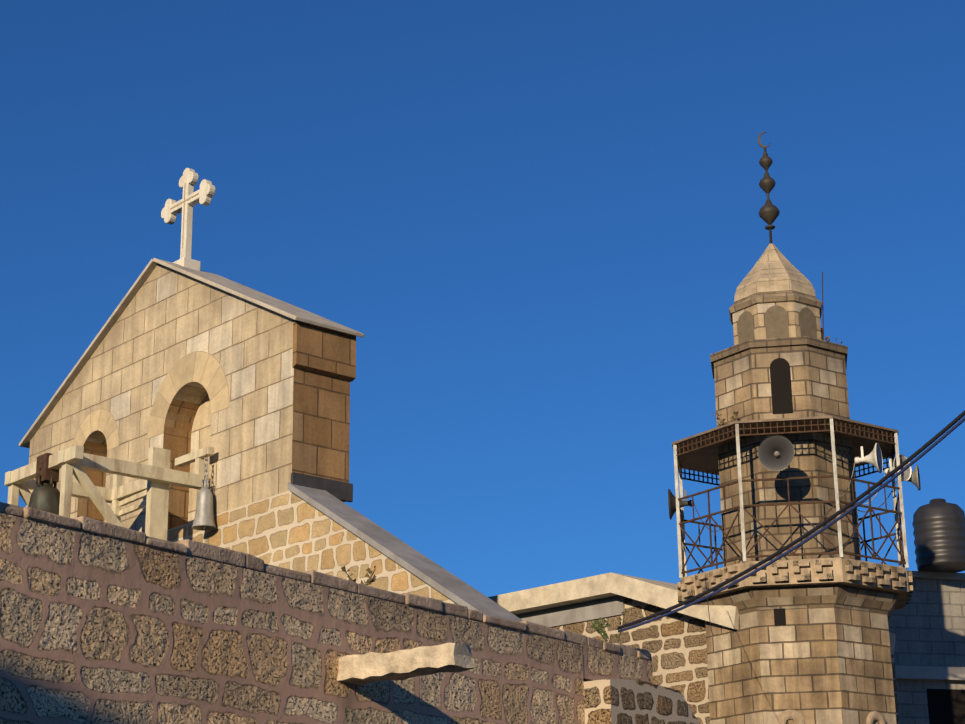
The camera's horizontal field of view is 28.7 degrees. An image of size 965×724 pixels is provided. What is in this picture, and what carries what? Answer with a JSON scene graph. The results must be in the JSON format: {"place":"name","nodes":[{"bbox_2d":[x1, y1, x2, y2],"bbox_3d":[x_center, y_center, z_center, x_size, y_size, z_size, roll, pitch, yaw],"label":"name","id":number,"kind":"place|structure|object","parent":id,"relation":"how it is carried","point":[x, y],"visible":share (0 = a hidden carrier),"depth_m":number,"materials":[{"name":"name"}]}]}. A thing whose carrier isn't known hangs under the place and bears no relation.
{"place":"outdoors","nodes":[
{"label":"outdoors","id":0,"kind":"place"},
{"bbox_2d":[0,0,964,596],"label":"sky","id":1,"kind":"structure","parent":0,"point":[540,225],"materials":[{"name":"blue"}]},
{"bbox_2d":[710,336,860,566],"bbox_3d":[3.990,1.425,24.791,1.806,3.074,1.806,-4,-18,8],"label":"minaret shaft","id":2,"kind":"object","parent":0,"point":[741,373],"visible":0.69,"depth_m":24.18,"materials":[{"name":"beige stone"}]},
{"bbox_2d":[729,291,821,344],"bbox_3d":[3.965,-0.396,25.383,1.234,0.796,1.234,-4,-18,8],"label":"lantern drum","id":3,"kind":"object","parent":2,"relation":"on","point":[791,303],"visible":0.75,"depth_m":24.93,"materials":[{"name":"beige stone"}]},
{"bbox_2d":[734,243,815,302],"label":"dome","id":4,"kind":"structure","parent":3,"relation":"on","point":[773,269],"depth_m":25.23,"materials":[{"name":"beige stone"}]},
{"bbox_2d":[758,132,779,243],"bbox_3d":[3.937,-2.386,26.030,0.290,1.730,0.283,-4,-18,8],"label":"finial","id":5,"kind":"object","parent":4,"relation":"on","point":[769,211],"visible":0.98,"depth_m":25.96,"materials":[{"name":"black metal"}]},
{"bbox_2d":[770,358,792,625],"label":"window openings","id":6,"kind":"object","parent":2,"relation":"in","point":[781,388],"visible":0.58,"depth_m":24.23,"materials":[{"name":"black"}]},
{"bbox_2d":[672,416,898,474],"bbox_3d":[3.986,1.092,24.899,2.891,0.160,2.891,-4,-18,8],"label":"balcony canopy","id":7,"kind":"object","parent":2,"relation":"attached to","point":[705,459],"visible":0.46,"depth_m":24.23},
{"bbox_2d":[821,272,823,339],"bbox_3d":[4.549,-0.666,25.213,0.087,1.151,0.040,-4,-18,8],"label":"antenna rod","id":8,"kind":"object","parent":2,"relation":"on","point":[822,333],"visible":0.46,"depth_m":25.19,"materials":[{"name":"black metal"}]},
{"bbox_2d":[618,417,964,632],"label":"cable","id":9,"kind":"object","parent":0,"point":[921,455],"visible":1,"depth_m":14.69,"materials":[{"name":"black rubber"}]},
{"bbox_2d":[618,410,964,629],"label":"cable","id":10,"kind":"object","parent":9,"relation":"attached to","point":[875,485],"visible":1,"depth_m":14.70,"materials":[{"name":"black rubber"}]},
{"bbox_2d":[888,578,964,723],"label":"building wall","id":11,"kind":"structure","parent":0,"point":[926,624],"depth_m":29.75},
{"bbox_2d":[895,571,964,680],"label":"building trim","id":12,"kind":"structure","parent":11,"relation":"attached to","point":[932,673],"depth_m":29.48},
{"bbox_2d":[912,498,964,572],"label":"roof water tank","id":13,"kind":"object","parent":11,"relation":"on","point":[938,524],"visible":0.98,"depth_m":29.69,"materials":[{"name":"black plastic"}]},
{"bbox_2d":[927,689,964,723],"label":"window","id":14,"kind":"structure","parent":11,"relation":"in","point":[946,706],"depth_m":29.46,"materials":[{"name":"black glass"}]},
{"label":"ground","id":15,"kind":"structure","parent":0,"visible":0},
{"bbox_2d":[167,490,457,604],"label":"stone wall","id":16,"kind":"structure","parent":15,"relation":"on","point":[289,529],"depth_m":21.78,"materials":[{"name":"beige stone"}]},
{"bbox_2d":[26,263,349,532],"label":"bell gable","id":17,"kind":"structure","parent":16,"relation":"on","point":[273,427],"depth_m":24.29,"materials":[{"name":"beige stone"}]},
{"bbox_2d":[4,445,213,543],"bbox_3d":[-4.494,2.462,22.899,2.180,2.920,1.690,15,-24,-39],"label":"bell frame","id":18,"kind":"object","parent":17,"relation":"attached to","point":[156,476],"visible":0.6,"depth_m":22.97,"materials":[{"name":"beige wood"}]},
{"bbox_2d":[35,453,59,484],"bbox_3d":[-5.186,1.281,22.487,0.240,0.330,0.240,15,-24,-39],"label":"bell headstock","id":19,"kind":"object","parent":18,"relation":"attached to","point":[44,471],"visible":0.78,"depth_m":22.40,"materials":[{"name":"brown wood"}]},
{"bbox_2d":[28,475,59,514],"bbox_3d":[-5.182,1.613,22.379,0.680,0.773,0.680,15,-24,-39],"label":"bell","id":20,"kind":"object","parent":19,"relation":"hanging from","point":[45,496],"visible":0.54,"depth_m":22.22,"materials":[{"name":"grey metal"}]},
{"bbox_2d":[192,456,215,530],"bbox_3d":[-3.417,1.593,23.221,0.300,0.983,0.300,15,-24,-39],"label":"bell","id":21,"kind":"object","parent":18,"relation":"hanging from","point":[204,518],"visible":1,"depth_m":23.09,"materials":[{"name":"silver metal"}]},
{"bbox_2d":[72,351,228,450],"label":"arch joints","id":22,"kind":"object","parent":17,"relation":"attached to","point":[163,397],"visible":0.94,"depth_m":24.62,"materials":[{"name":"beige stone"}]},
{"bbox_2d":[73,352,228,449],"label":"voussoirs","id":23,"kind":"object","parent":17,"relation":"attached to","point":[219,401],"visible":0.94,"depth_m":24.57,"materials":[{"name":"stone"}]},
{"bbox_2d":[19,258,364,447],"bbox_3d":[-4.101,-0.381,25.542,1.050,1.893,6.773,15,-24,-39],"label":"gable roof coping","id":24,"kind":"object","parent":17,"relation":"on","point":[262,299],"depth_m":25.27,"materials":[{"name":"grey stone"}]},
{"bbox_2d":[161,168,215,270],"bbox_3d":[-4.073,-1.949,25.993,0.280,1.551,1.226,15,-24,-39],"label":"cross","id":25,"kind":"object","parent":24,"relation":"on","point":[205,191],"visible":0.92,"depth_m":25.93,"materials":[{"name":"beige stone"}]},
{"bbox_2d":[170,183,198,248],"bbox_3d":[-4.115,-2.017,25.976,0.008,0.970,0.720,15,-24,-39],"label":"cross inlay","id":26,"kind":"object","parent":25,"relation":"attached to","point":[184,201],"visible":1,"depth_m":25.99,"materials":[{"name":"beige stone"}]},
{"bbox_2d":[292,319,355,381],"bbox_3d":[-1.917,-0.148,22.905,0.900,0.620,0.076,15,-24,-39],"label":"gable corbel","id":27,"kind":"object","parent":17,"relation":"attached to","point":[323,351],"visible":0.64,"depth_m":22.85,"materials":[{"name":"beige stone"}]},
{"bbox_2d":[291,472,352,501],"bbox_3d":[-1.904,1.490,22.381,0.885,0.220,0.050,15,-24,-39],"label":"ledge","id":28,"kind":"object","parent":16,"relation":"attached to","point":[341,491],"visible":0.71,"depth_m":22.41,"materials":[{"name":"grey concrete"}]},
{"bbox_2d":[287,482,522,621],"bbox_3d":[-4.204,4.269,23.874,0.520,4.286,20.522,15,-24,-39],"label":"sloped coping","id":29,"kind":"object","parent":16,"relation":"attached to","point":[451,586],"visible":0.29,"depth_m":20.50,"materials":[{"name":"grey concrete"}]},
{"bbox_2d":[584,679,698,723],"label":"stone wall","id":30,"kind":"structure","parent":15,"relation":"on","point":[615,701],"depth_m":16.11,"materials":[{"name":"brown stone"}]},
{"bbox_2d":[581,644,652,682],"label":"street wall","id":31,"kind":"structure","parent":30,"relation":"on","point":[599,664],"depth_m":16.47,"materials":[{"name":"stone"}]},
{"bbox_2d":[551,597,898,723],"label":"aisle wall","id":32,"kind":"structure","parent":15,"relation":"on","point":[674,644],"depth_m":24.42,"materials":[{"name":"brown stone"}]},
{"bbox_2d":[516,595,624,626],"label":"slab","id":33,"kind":"structure","parent":32,"relation":"attached to","point":[584,611],"depth_m":25.79,"materials":[{"name":"grey concrete"}]},
{"bbox_2d":[488,572,895,653],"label":"roof slab","id":34,"kind":"structure","parent":32,"relation":"on","point":[661,594],"depth_m":25.21,"materials":[{"name":"beige concrete"}]},
{"bbox_2d":[692,584,898,723],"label":"minaret base","id":35,"kind":"object","parent":15,"relation":"on","point":[822,655],"visible":0.83,"depth_m":23.04,"materials":[{"name":"beige stone"}]},
{"bbox_2d":[668,489,721,531],"bbox_3d":[2.802,1.954,24.819,0.677,0.607,0.408,-4,-18,8],"label":"horn","id":36,"kind":"object","parent":35,"relation":"attached to","point":[672,503],"visible":0.75,"depth_m":24.80,"materials":[{"name":"grey metal"}]},
{"bbox_2d":[705,577,713,634],"bbox_3d":[2.438,2.590,20.282,0.008,1.493,4.684,-3,-18,6],"label":"thin cable","id":37,"kind":"object","parent":35,"relation":"attached to","point":[708,608],"visible":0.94,"depth_m":20.95,"materials":[{"name":"black"}]},
{"bbox_2d":[711,410,738,423],"bbox_3d":[3.210,0.732,24.429,0.462,0.302,0.403,-1,-18,-1],"label":"weed plant","id":38,"kind":"object","parent":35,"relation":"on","point":[732,417],"visible":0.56,"depth_m":24.40,"materials":[{"name":"green plant"}]},
{"bbox_2d":[733,305,816,342],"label":"blind arches","id":39,"kind":"structure","parent":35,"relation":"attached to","point":[776,321],"depth_m":24.89,"materials":[{"name":"beige stone"}]},
{"bbox_2d":[758,435,793,493],"bbox_3d":[3.785,1.277,23.464,0.435,0.592,0.813,-11,-20,28],"label":"loudspeaker","id":40,"kind":"object","parent":35,"relation":"attached to","point":[775,452],"visible":0.96,"depth_m":23.26,"materials":[{"name":"grey metal"}]},
{"bbox_2d":[718,444,853,468],"bbox_3d":[3.990,1.389,24.803,1.734,0.135,1.734,-4,-18,8],"label":"checkered drum band","id":41,"kind":"object","parent":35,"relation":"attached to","point":[797,450],"visible":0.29,"depth_m":24.13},
{"bbox_2d":[681,557,908,610],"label":"balcony cornice","id":42,"kind":"structure","parent":35,"relation":"on","point":[839,574],"depth_m":23.01,"materials":[{"name":"beige stone"}]},
{"bbox_2d":[676,419,905,576],"bbox_3d":[3.998,1.981,24.610,2.842,1.710,2.843,-4,-18,8],"label":"balcony railing","id":43,"kind":"object","parent":42,"relation":"on","point":[865,544],"visible":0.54,"depth_m":23.61,"materials":[{"name":"brown metal"}]},
{"bbox_2d":[673,418,908,577],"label":"balcony posts","id":44,"kind":"object","parent":42,"relation":"on","point":[677,486],"visible":0.52,"depth_m":23.74,"materials":[{"name":"white metal"}]},
{"bbox_2d":[677,559,912,603],"bbox_3d":[4.012,2.982,24.285,2.937,0.240,2.937,-4,-18,8],"label":"minaret balcony carving","id":45,"kind":"object","parent":42,"relation":"attached to","point":[683,583],"visible":0.44,"depth_m":23.15},
{"bbox_2d":[776,709,886,723],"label":"minaret medallions","id":46,"kind":"object","parent":35,"relation":"attached to","point":[798,717],"visible":0.98,"depth_m":22.70,"materials":[{"name":"beige stone"}]},
{"bbox_2d":[840,443,882,496],"bbox_3d":[4.691,1.347,23.729,0.651,0.597,0.387,-9,-20,24],"label":"horn","id":47,"kind":"object","parent":35,"relation":"attached to","point":[874,457],"visible":0.96,"depth_m":23.70,"materials":[{"name":"white metal"}]},
{"bbox_2d":[857,454,911,504],"bbox_3d":[5.157,1.535,24.282,0.346,0.577,0.670,15,-24,-40],"label":"horn","id":48,"kind":"object","parent":35,"relation":"attached to","point":[906,475],"visible":0.48,"depth_m":24.18,"materials":[{"name":"white metal"}]},
{"bbox_2d":[857,465,920,511],"bbox_3d":[5.223,1.621,24.253,0.840,0.572,0.333,-4,-18,8],"label":"horn","id":49,"kind":"object","parent":35,"relation":"attached to","point":[914,479],"visible":0.77,"depth_m":24.20,"materials":[{"name":"grey metal"}]},
{"bbox_3d":[-3.197,3.075,10.740,0.700,4.462,12.780,-14,-22,34],"label":"street wall","id":50,"kind":"object","parent":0,"visible":0},
{"bbox_2d":[0,513,584,723],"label":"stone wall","id":51,"kind":"structure","parent":50,"relation":"attached to","point":[96,629],"depth_m":12.55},
{"bbox_2d":[0,505,649,659],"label":"wall coping","id":52,"kind":"object","parent":50,"relation":"on","point":[201,550],"visible":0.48,"depth_m":13.41,"materials":[{"name":"stone"}]},
{"bbox_2d":[341,565,375,584],"bbox_3d":[-0.924,1.628,14.124,0.265,0.190,0.291,-1,-18,-1],"label":"wall weed","id":53,"kind":"object","parent":52,"relation":"on","point":[370,580],"depth_m":14.11,"materials":[{"name":"green plant"}]},
{"bbox_2d":[590,609,625,642],"bbox_3d":[1.087,2.466,17.265,0.373,0.400,0.348,17,-25,-42],"label":"wall weed","id":54,"kind":"object","parent":52,"relation":"on","point":[600,627],"depth_m":17.16,"materials":[{"name":"green plant"}]},
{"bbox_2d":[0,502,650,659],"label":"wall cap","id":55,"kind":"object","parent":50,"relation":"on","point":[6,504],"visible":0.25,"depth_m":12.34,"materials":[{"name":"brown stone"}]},
{"bbox_2d":[337,643,475,684],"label":"stone slab","id":56,"kind":"structure","parent":50,"relation":"attached to","point":[369,667],"depth_m":13.18,"materials":[{"name":"stone"}]}
]}

